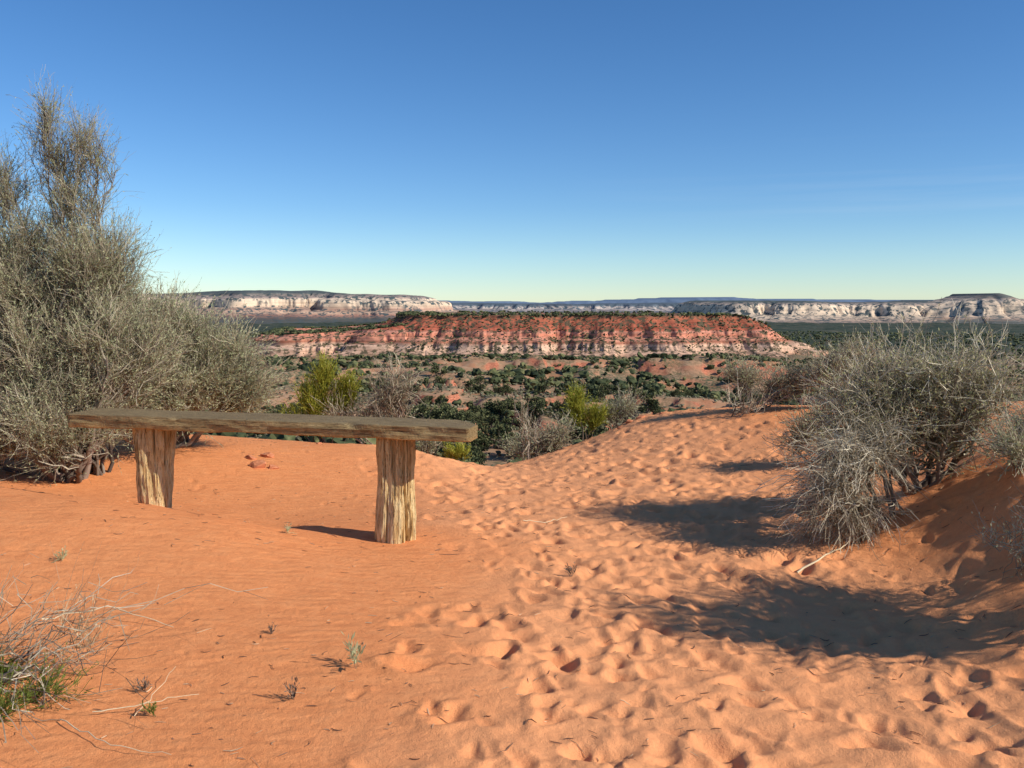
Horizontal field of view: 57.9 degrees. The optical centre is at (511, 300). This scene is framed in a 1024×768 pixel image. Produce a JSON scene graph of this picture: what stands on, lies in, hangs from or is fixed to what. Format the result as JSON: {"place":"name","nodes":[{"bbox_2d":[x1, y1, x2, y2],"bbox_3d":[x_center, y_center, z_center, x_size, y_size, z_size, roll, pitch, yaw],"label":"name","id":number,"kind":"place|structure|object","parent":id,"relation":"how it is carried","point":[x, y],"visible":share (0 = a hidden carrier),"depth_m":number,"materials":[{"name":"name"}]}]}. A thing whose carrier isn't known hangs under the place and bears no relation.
{"place":"outdoors","nodes":[
{"label":"outdoors","id":0,"kind":"place"},
{"bbox_2d":[49,290,461,323],"bbox_3d":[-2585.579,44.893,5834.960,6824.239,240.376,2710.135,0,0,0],"label":"white cliffs","id":1,"kind":"structure","parent":0,"point":[282,306],"depth_m":5768.63,"materials":[{"name":"stone"}]},
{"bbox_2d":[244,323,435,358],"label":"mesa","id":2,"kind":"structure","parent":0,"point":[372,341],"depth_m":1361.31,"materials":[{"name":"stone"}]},
{"bbox_2d":[0,322,1023,767],"bbox_3d":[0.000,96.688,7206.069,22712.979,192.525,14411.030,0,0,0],"label":"ground","id":3,"kind":"structure","parent":0,"point":[630,532],"depth_m":3.78,"materials":[{"name":"sand"}]},
{"bbox_2d":[0,635,40,690],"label":"green grass tuft","id":4,"kind":"object","parent":3,"relation":"on","point":[2,668],"visible":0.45,"depth_m":2.95,"materials":[{"name":"green plant"}]},
{"bbox_2d":[0,663,55,726],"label":"green grass tuft","id":5,"kind":"object","parent":3,"relation":"on","point":[6,704],"visible":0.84,"depth_m":2.71,"materials":[{"name":"green plant"}]},
{"bbox_2d":[11,642,98,710],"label":"green grass tuft","id":6,"kind":"object","parent":3,"relation":"on","point":[49,682],"visible":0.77,"depth_m":2.82,"materials":[{"name":"green plant"}]},
{"bbox_2d":[50,546,66,562],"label":"seedling plant","id":7,"kind":"object","parent":3,"relation":"on","point":[65,554],"visible":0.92,"depth_m":4.08,"materials":[{"name":"beige plant"}]},
{"bbox_2d":[0,553,154,668],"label":"dry desert bush","id":8,"kind":"object","parent":3,"relation":"on","point":[72,610],"visible":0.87,"depth_m":3.02,"materials":[{"name":"beige plant"}]},
{"bbox_2d":[0,64,171,475],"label":"sagebrush","id":9,"kind":"object","parent":3,"relation":"on","point":[9,187],"visible":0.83,"depth_m":6.58,"materials":[{"name":"grey plant"}]},
{"bbox_2d":[48,545,128,676],"bbox_3d":[-1.378,1.037,3.034,0.236,0.441,0.334,0,0,-42],"label":"dry grass tuft","id":10,"kind":"object","parent":3,"relation":"on","point":[80,634],"visible":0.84,"depth_m":3.01,"materials":[{"name":"beige plant"}]},
{"bbox_2d":[42,605,172,626],"bbox_3d":[-1.488,1.174,3.443,0.479,0.061,0.081,0,0,-3],"label":"fallen stick","id":11,"kind":"object","parent":3,"relation":"on","point":[108,606],"visible":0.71,"depth_m":3.44,"materials":[{"name":"wood"}]},
{"bbox_2d":[0,201,220,486],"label":"sagebrush","id":12,"kind":"object","parent":3,"relation":"on","point":[92,340],"visible":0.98,"depth_m":6.30,"materials":[{"name":"grey plant"}]},
{"bbox_2d":[60,719,170,754],"bbox_3d":[-1.124,1.215,2.570,0.442,0.017,0.047,0,0,27],"label":"fallen stick","id":13,"kind":"object","parent":3,"relation":"on","point":[104,740],"visible":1,"depth_m":2.55,"materials":[{"name":"grey twig"},{"name":"bark"}]},
{"bbox_2d":[0,542,267,752],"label":"dry desert bush","id":14,"kind":"object","parent":3,"relation":"on","point":[3,678],"visible":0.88,"depth_m":2.89,"materials":[{"name":"beige plant"}]},
{"bbox_2d":[130,675,152,692],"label":"dry grass tuft","id":15,"kind":"object","parent":3,"relation":"on","point":[144,684],"visible":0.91,"depth_m":2.90,"materials":[{"name":"grey plant"}]},
{"bbox_2d":[92,694,197,711],"bbox_3d":[-1.097,1.207,2.779,0.299,0.020,0.021,0,0,-20],"label":"fallen stick","id":16,"kind":"object","parent":3,"relation":"on","point":[140,704],"visible":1,"depth_m":2.76,"materials":[{"name":"wood"}]},
{"bbox_2d":[140,697,155,716],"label":"seedling plant","id":17,"kind":"object","parent":3,"relation":"on","point":[153,709],"visible":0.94,"depth_m":2.74,"materials":[{"name":"green plant"}]},
{"bbox_2d":[134,666,175,716],"bbox_3d":[-1.098,1.205,2.866,0.012,0.036,0.287,0,0,4],"label":"fallen stick","id":18,"kind":"object","parent":3,"relation":"on","point":[151,696],"visible":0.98,"depth_m":2.81,"materials":[{"name":"wood"}]},
{"bbox_2d":[74,271,305,454],"bbox_3d":[-2.711,0.465,7.120,1.524,1.635,1.883,0,0,42],"label":"sagebrush","id":19,"kind":"object","parent":3,"relation":"on","point":[229,377],"visible":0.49,"depth_m":7.14,"materials":[{"name":"grey plant"}]},
{"bbox_2d":[245,455,256,459],"bbox_3d":[-2.007,1.203,7.097,0.093,0.044,0.061,0,0,0],"label":"red rock","id":20,"kind":"object","parent":3,"relation":"on","point":[250,457],"visible":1,"depth_m":7.08,"materials":[{"name":"stone"}]},
{"bbox_2d":[249,460,265,467],"bbox_3d":[-1.899,1.225,6.896,0.099,0.079,0.118,0,0,-39],"label":"red rock","id":21,"kind":"object","parent":3,"relation":"on","point":[258,464],"visible":0.9,"depth_m":6.88,"materials":[{"name":"stone"}]},
{"bbox_2d":[260,452,273,457],"bbox_3d":[-1.904,1.209,7.206,0.103,0.062,0.069,0,0,26],"label":"red rock","id":22,"kind":"object","parent":3,"relation":"on","point":[268,455],"visible":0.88,"depth_m":7.18,"materials":[{"name":"stone"}]},
{"bbox_2d":[68,408,477,543],"bbox_3d":[-1.311,1.013,5.027,2.339,0.774,0.309,0,0,14],"label":"wooden bench","id":23,"kind":"object","parent":3,"relation":"on","point":[154,432],"visible":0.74,"depth_m":4.87,"materials":[{"name":"brown wood"}]},
{"bbox_2d":[283,678,297,698],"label":"dry grass tuft","id":24,"kind":"object","parent":3,"relation":"on","point":[293,692],"visible":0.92,"depth_m":2.88,"materials":[{"name":"grey plant"}]},
{"bbox_2d":[278,349,366,442],"bbox_3d":[-1.928,1.045,9.380,0.971,1.182,0.492,0,0,0],"label":"green ephedra bush","id":25,"kind":"object","parent":3,"relation":"on","point":[322,376],"visible":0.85,"depth_m":9.36,"materials":[{"name":"green plant"}]},
{"bbox_2d":[342,632,365,668],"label":"seedling plant","id":26,"kind":"object","parent":3,"relation":"on","point":[353,652],"visible":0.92,"depth_m":3.12,"materials":[{"name":"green plant"}]},
{"bbox_2d":[308,349,428,443],"bbox_3d":[-1.433,1.062,9.207,1.249,1.218,0.674,0,0,0],"label":"grey sage bush","id":27,"kind":"object","parent":3,"relation":"on","point":[393,396],"visible":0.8,"depth_m":9.18,"materials":[{"name":"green plant"}]},
{"bbox_2d":[407,383,420,396],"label":"juniper tree","id":28,"kind":"object","parent":3,"relation":"on","point":[413,386],"visible":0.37,"depth_m":315.67,"materials":[{"name":"green plant"}]},
{"bbox_2d":[411,402,438,418],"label":"juniper tree","id":29,"kind":"object","parent":3,"relation":"on","point":[422,410],"visible":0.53,"depth_m":174.13,"materials":[{"name":"green plant"}]},
{"bbox_2d":[417,395,432,403],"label":"juniper tree","id":30,"kind":"object","parent":3,"relation":"on","point":[430,398],"visible":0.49,"depth_m":305.44,"materials":[{"name":"green plant"}]},
{"bbox_2d":[415,440,452,455],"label":"grey sage bush","id":31,"kind":"object","parent":3,"relation":"on","point":[427,447],"visible":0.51,"depth_m":9.26,"materials":[{"name":"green plant"}]},
{"bbox_2d":[429,375,446,384],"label":"juniper tree","id":32,"kind":"object","parent":3,"relation":"on","point":[438,379],"visible":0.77,"depth_m":394.99,"materials":[{"name":"green plant"}]},
{"bbox_2d":[431,364,448,375],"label":"juniper tree","id":33,"kind":"object","parent":3,"relation":"on","point":[435,369],"visible":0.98,"depth_m":406.76,"materials":[{"name":"green plant"}]},
{"bbox_2d":[434,394,448,404],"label":"juniper tree","id":34,"kind":"object","parent":3,"relation":"on","point":[439,399],"visible":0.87,"depth_m":280.23,"materials":[{"name":"green plant"}]},
{"bbox_2d":[432,405,453,418],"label":"juniper tree","id":35,"kind":"object","parent":3,"relation":"on","point":[440,412],"visible":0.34,"depth_m":176.71,"materials":[{"name":"green plant"}]},
{"bbox_2d":[435,441,456,456],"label":"juniper tree","id":36,"kind":"object","parent":3,"relation":"on","point":[441,449],"visible":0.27,"depth_m":142.35,"materials":[{"name":"green plant"}]},
{"bbox_2d":[442,404,457,418],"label":"juniper tree","id":37,"kind":"object","parent":3,"relation":"on","point":[444,406],"visible":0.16,"depth_m":181.44,"materials":[{"name":"green plant"}]},
{"bbox_2d":[437,407,466,420],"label":"juniper tree","id":38,"kind":"object","parent":3,"relation":"on","point":[453,415],"visible":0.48,"depth_m":172.87,"materials":[{"name":"green plant"}]},
{"bbox_2d":[442,441,471,461],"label":"green ephedra bush","id":39,"kind":"object","parent":3,"relation":"on","point":[460,450],"visible":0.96,"depth_m":9.27,"materials":[{"name":"green plant"}]},
{"bbox_2d":[451,442,479,462],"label":"juniper tree","id":40,"kind":"object","parent":3,"relation":"on","point":[474,455],"visible":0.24,"depth_m":125.98,"materials":[{"name":"green plant"}]},
{"bbox_2d":[461,411,479,422],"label":"juniper tree","id":41,"kind":"object","parent":3,"relation":"on","point":[468,415],"visible":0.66,"depth_m":185.99,"materials":[{"name":"green plant"}]},
{"bbox_2d":[465,379,475,391],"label":"juniper tree","id":42,"kind":"object","parent":3,"relation":"on","point":[467,385],"visible":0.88,"depth_m":373.89,"materials":[{"name":"green plant"}]},
{"bbox_2d":[468,404,480,413],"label":"juniper tree","id":43,"kind":"object","parent":3,"relation":"on","point":[475,408],"visible":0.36,"depth_m":235.58,"materials":[{"name":"green plant"}]},
{"bbox_2d":[467,444,486,459],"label":"juniper tree","id":44,"kind":"object","parent":3,"relation":"on","point":[481,454],"visible":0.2,"depth_m":136.45,"materials":[{"name":"green plant"}]},
{"bbox_2d":[470,446,484,465],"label":"juniper tree","id":45,"kind":"object","parent":3,"relation":"on","point":[480,461],"visible":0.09,"depth_m":132.34,"materials":[{"name":"green plant"}]},
{"bbox_2d":[465,435,490,450],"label":"juniper tree","id":46,"kind":"object","parent":3,"relation":"on","point":[475,442],"visible":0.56,"depth_m":145.26,"materials":[{"name":"green plant"}]},
{"bbox_2d":[469,383,486,392],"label":"juniper tree","id":47,"kind":"object","parent":3,"relation":"on","point":[478,389],"visible":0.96,"depth_m":348.29,"materials":[{"name":"green plant"}]},
{"bbox_2d":[474,422,482,433],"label":"juniper tree","id":48,"kind":"object","parent":3,"relation":"on","point":[480,426],"visible":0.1,"depth_m":160.99,"materials":[{"name":"green plant"}]},
{"bbox_2d":[471,412,489,426],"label":"juniper tree","id":49,"kind":"object","parent":3,"relation":"on","point":[477,417],"visible":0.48,"depth_m":197.26,"materials":[{"name":"green plant"}]},
{"bbox_2d":[474,376,488,384],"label":"juniper tree","id":50,"kind":"object","parent":3,"relation":"on","point":[479,380],"visible":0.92,"depth_m":398.29,"materials":[{"name":"green plant"}]},
{"bbox_2d":[473,432,490,447],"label":"juniper tree","id":51,"kind":"object","parent":3,"relation":"on","point":[487,441],"visible":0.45,"depth_m":146.08,"materials":[{"name":"green plant"}]},
{"bbox_2d":[476,409,488,425],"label":"juniper tree","id":52,"kind":"object","parent":3,"relation":"on","point":[483,411],"visible":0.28,"depth_m":202.73,"materials":[{"name":"green plant"}]},
{"bbox_2d":[475,405,496,420],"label":"juniper tree","id":53,"kind":"object","parent":3,"relation":"on","point":[490,412],"visible":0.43,"depth_m":203.98,"materials":[{"name":"green plant"}]},
{"bbox_2d":[481,414,498,432],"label":"juniper tree","id":54,"kind":"object","parent":3,"relation":"on","point":[492,418],"visible":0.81,"depth_m":173.50,"materials":[{"name":"green plant"}]},
{"bbox_2d":[482,399,502,415],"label":"juniper tree","id":55,"kind":"object","parent":3,"relation":"on","point":[494,403],"visible":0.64,"depth_m":205.37,"materials":[{"name":"green plant"}]},
{"bbox_2d":[484,422,512,448],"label":"juniper tree","id":56,"kind":"object","parent":3,"relation":"on","point":[496,433],"visible":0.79,"depth_m":152.18,"materials":[{"name":"green plant"}]},
{"bbox_2d":[493,386,505,395],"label":"juniper tree","id":57,"kind":"object","parent":3,"relation":"on","point":[501,389],"visible":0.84,"depth_m":356.40,"materials":[{"name":"green plant"}]},
{"bbox_2d":[493,404,506,417],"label":"juniper tree","id":58,"kind":"object","parent":3,"relation":"on","point":[498,407],"visible":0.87,"depth_m":202.28,"materials":[{"name":"green plant"}]},
{"bbox_2d":[498,400,510,414],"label":"juniper tree","id":59,"kind":"object","parent":3,"relation":"on","point":[501,402],"visible":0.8,"depth_m":203.08,"materials":[{"name":"green plant"}]},
{"bbox_2d":[498,384,512,395],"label":"juniper tree","id":60,"kind":"object","parent":3,"relation":"on","point":[508,390],"visible":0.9,"depth_m":359.37,"materials":[{"name":"green plant"}]},
{"bbox_2d":[498,416,516,430],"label":"juniper tree","id":61,"kind":"object","parent":3,"relation":"on","point":[506,420],"visible":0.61,"depth_m":168.80,"materials":[{"name":"green plant"}]},
{"bbox_2d":[1,434,1023,767],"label":"plant litter","id":62,"kind":"object","parent":3,"relation":"on","point":[523,622],"visible":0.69,"depth_m":3.39,"materials":[{"name":"plant"}]},
{"bbox_2d":[497,433,528,448],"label":"juniper tree","id":63,"kind":"object","parent":3,"relation":"on","point":[502,442],"visible":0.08,"depth_m":143.88,"materials":[{"name":"green plant"}]},
{"bbox_2d":[504,396,523,413],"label":"juniper tree","id":64,"kind":"object","parent":3,"relation":"on","point":[516,407],"visible":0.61,"depth_m":207.05,"materials":[{"name":"green plant"}]},
{"bbox_2d":[502,433,530,460],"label":"juniper tree","id":65,"kind":"object","parent":3,"relation":"on","point":[507,439],"visible":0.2,"depth_m":140.02,"materials":[{"name":"green plant"}]},
{"bbox_2d":[513,417,532,429],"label":"juniper tree","id":66,"kind":"object","parent":3,"relation":"on","point":[517,423],"visible":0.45,"depth_m":170.32,"materials":[{"name":"green plant"}]},
{"bbox_2d":[511,394,544,460],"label":"dead twig bush","id":67,"kind":"object","parent":3,"relation":"on","point":[524,423],"visible":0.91,"depth_m":9.29,"materials":[{"name":"grey plant"}]},
{"bbox_2d":[522,408,538,428],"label":"juniper tree","id":68,"kind":"object","parent":3,"relation":"on","point":[534,414],"visible":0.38,"depth_m":191.94,"materials":[{"name":"green plant"}]},
{"bbox_2d":[524,396,539,408],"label":"juniper tree","id":69,"kind":"object","parent":3,"relation":"on","point":[529,401],"visible":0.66,"depth_m":202.84,"materials":[{"name":"green plant"}]},
{"bbox_2d":[492,409,582,461],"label":"grey sage bush","id":70,"kind":"object","parent":3,"relation":"on","point":[552,437],"visible":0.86,"depth_m":9.84,"materials":[{"name":"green plant"}]},
{"bbox_2d":[529,399,552,417],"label":"juniper tree","id":71,"kind":"object","parent":3,"relation":"on","point":[539,406],"visible":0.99,"depth_m":191.65,"materials":[{"name":"green plant"}]},
{"bbox_2d":[533,382,550,393],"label":"juniper tree","id":72,"kind":"object","parent":3,"relation":"on","point":[542,387],"visible":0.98,"depth_m":377.90,"materials":[{"name":"green plant"}]},
{"bbox_2d":[550,398,562,410],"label":"juniper tree","id":73,"kind":"object","parent":3,"relation":"on","point":[557,405],"visible":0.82,"depth_m":205.43,"materials":[{"name":"green plant"}]},
{"bbox_2d":[564,562,575,576],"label":"dry grass tuft","id":74,"kind":"object","parent":3,"relation":"on","point":[569,569],"visible":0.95,"depth_m":4.27,"materials":[{"name":"grey plant"}]},
{"bbox_2d":[565,415,600,439],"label":"juniper tree","id":75,"kind":"object","parent":3,"relation":"on","point":[580,429],"visible":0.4,"depth_m":157.07,"materials":[{"name":"green plant"}]},
{"bbox_2d":[558,380,616,440],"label":"green ephedra bush","id":76,"kind":"object","parent":3,"relation":"on","point":[594,418],"visible":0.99,"depth_m":10.17,"materials":[{"name":"green plant"}]},
{"bbox_2d":[587,424,608,438],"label":"juniper tree","id":77,"kind":"object","parent":3,"relation":"on","point":[598,429],"visible":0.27,"depth_m":154.51,"materials":[{"name":"green plant"}]},
{"bbox_2d":[590,386,606,401],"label":"juniper tree","id":78,"kind":"object","parent":3,"relation":"on","point":[600,392],"visible":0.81,"depth_m":219.34,"materials":[{"name":"green plant"}]},
{"bbox_2d":[177,351,1023,463],"bbox_3d":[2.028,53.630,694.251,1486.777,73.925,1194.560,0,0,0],"label":"juniper woodland","id":79,"kind":"object","parent":3,"relation":"on","point":[519,373],"visible":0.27,"depth_m":529.72,"materials":[{"name":"green plant"}]},
{"bbox_2d":[596,383,612,393],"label":"juniper tree","id":80,"kind":"object","parent":3,"relation":"on","point":[609,387],"visible":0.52,"depth_m":350.91,"materials":[{"name":"green plant"}]},
{"bbox_2d":[192,369,1023,465],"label":"valley scrub","id":81,"kind":"object","parent":3,"relation":"on","point":[297,438],"visible":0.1,"depth_m":345.69,"materials":[{"name":"plant"}]},
{"bbox_2d":[613,384,623,393],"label":"juniper tree","id":82,"kind":"object","parent":3,"relation":"on","point":[616,388],"visible":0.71,"depth_m":361.54,"materials":[{"name":"green plant"}]},
{"bbox_2d":[586,381,651,429],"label":"grey sage bush","id":83,"kind":"object","parent":3,"relation":"on","point":[626,408],"visible":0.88,"depth_m":10.35,"materials":[{"name":"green plant"}]},
{"bbox_2d":[222,310,1023,362],"bbox_3d":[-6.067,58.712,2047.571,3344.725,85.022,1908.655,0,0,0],"label":"mesa woodland","id":84,"kind":"object","parent":3,"relation":"on","point":[286,330],"visible":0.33,"depth_m":1438.10,"materials":[{"name":"green plant"}]},
{"bbox_2d":[628,384,642,395],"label":"juniper tree","id":85,"kind":"object","parent":3,"relation":"on","point":[634,389],"visible":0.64,"depth_m":344.80,"materials":[{"name":"green plant"}]},
{"bbox_2d":[636,390,659,412],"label":"juniper tree","id":86,"kind":"object","parent":3,"relation":"on","point":[649,405],"visible":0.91,"depth_m":203.75,"materials":[{"name":"green plant"}]},
{"bbox_2d":[648,386,661,394],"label":"juniper tree","id":87,"kind":"object","parent":3,"relation":"on","point":[651,389],"visible":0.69,"depth_m":364.31,"materials":[{"name":"green plant"}]},
{"bbox_2d":[650,405,660,413],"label":"juniper tree","id":88,"kind":"object","parent":3,"relation":"on","point":[656,411],"visible":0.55,"depth_m":209.56,"materials":[{"name":"green plant"}]},
{"bbox_2d":[670,389,684,396],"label":"juniper tree","id":89,"kind":"object","parent":3,"relation":"on","point":[675,392],"visible":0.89,"depth_m":365.21,"materials":[{"name":"green plant"}]},
{"bbox_2d":[684,389,694,396],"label":"juniper tree","id":90,"kind":"object","parent":3,"relation":"on","point":[688,393],"visible":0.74,"depth_m":409.96,"materials":[{"name":"green plant"}]},
{"bbox_2d":[720,367,776,416],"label":"dead twig bush","id":91,"kind":"object","parent":3,"relation":"on","point":[744,410],"visible":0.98,"depth_m":8.97,"materials":[{"name":"grey plant"}]},
{"bbox_2d":[710,342,819,411],"bbox_3d":[2.630,0.787,9.232,1.256,0.786,0.855,0,0,19],"label":"grey sage bush","id":92,"kind":"object","parent":3,"relation":"on","point":[748,378],"visible":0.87,"depth_m":9.16,"materials":[{"name":"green plant"}]},
{"bbox_2d":[755,381,839,468],"bbox_3d":[2.198,0.969,6.873,0.775,0.784,0.674,0,0,0],"label":"grey sage bush","id":93,"kind":"object","parent":3,"relation":"on","point":[803,423],"visible":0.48,"depth_m":6.86,"materials":[{"name":"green plant"}]},
{"bbox_2d":[796,544,846,572],"bbox_3d":[1.518,1.248,4.482,0.428,0.074,0.038,0,0,-38],"label":"fallen stick","id":94,"kind":"object","parent":3,"relation":"on","point":[806,566],"visible":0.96,"depth_m":4.41,"materials":[{"name":"wood"}]},
{"bbox_2d":[728,387,946,564],"bbox_3d":[1.771,0.988,4.850,1.201,1.068,0.865,0,0,-38],"label":"grey desert shrub","id":95,"kind":"object","parent":3,"relation":"on","point":[831,483],"visible":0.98,"depth_m":4.70,"materials":[{"name":"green plant"}]},
{"bbox_2d":[790,324,891,405],"bbox_3d":[3.170,0.616,8.986,0.934,0.943,0.753,0,0,0],"label":"grey sage bush","id":96,"kind":"object","parent":3,"relation":"on","point":[832,362],"visible":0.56,"depth_m":8.94,"materials":[{"name":"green plant"}]},
{"bbox_2d":[769,297,1023,494],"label":"grey desert shrub","id":97,"kind":"object","parent":3,"relation":"on","point":[946,379],"visible":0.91,"depth_m":5.10,"materials":[{"name":"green plant"}]},
{"bbox_2d":[945,377,1023,480],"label":"grey desert shrub","id":98,"kind":"object","parent":3,"relation":"on","point":[1014,450],"visible":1,"depth_m":4.52,"materials":[{"name":"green plant"}]},
{"bbox_2d":[969,482,1023,581],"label":"dark shrub","id":99,"kind":"object","parent":3,"relation":"on","point":[1021,549],"visible":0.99,"depth_m":3.83,"materials":[{"name":"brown plant"}]},
{"bbox_2d":[0,0,1023,302],"label":"sky","id":100,"kind":"structure","parent":0,"point":[539,151],"materials":[{"name":"blue"}]},
{"bbox_2d":[451,302,678,312],"bbox_3d":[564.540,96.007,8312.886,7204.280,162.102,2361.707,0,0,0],"label":"hazy plateau","id":101,"kind":"structure","parent":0,"point":[571,308],"depth_m":8338.99,"materials":[{"name":"stone"}]},
{"bbox_2d":[374,312,827,357],"bbox_3d":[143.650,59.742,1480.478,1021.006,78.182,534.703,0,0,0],"label":"mesa","id":102,"kind":"structure","parent":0,"point":[541,336],"depth_m":1357.67,"materials":[{"name":"stone"}]},
{"bbox_2d":[437,297,899,303],"bbox_3d":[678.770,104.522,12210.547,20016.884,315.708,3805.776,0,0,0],"label":"ridge","id":103,"kind":"structure","parent":0,"point":[664,300],"depth_m":12555.82,"materials":[{"name":"stone"}]},
{"bbox_2d":[667,300,945,322],"bbox_3d":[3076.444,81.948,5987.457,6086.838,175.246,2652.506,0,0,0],"label":"pale cliffs","id":104,"kind":"structure","parent":0,"point":[782,311],"depth_m":5862.73,"materials":[{"name":"stone"}]},
{"bbox_2d":[919,293,1023,323],"bbox_3d":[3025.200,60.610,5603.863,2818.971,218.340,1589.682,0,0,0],"label":"domed butte","id":105,"kind":"object","parent":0,"point":[995,308],"visible":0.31,"depth_m":5640.63,"materials":[{"name":"stone"}]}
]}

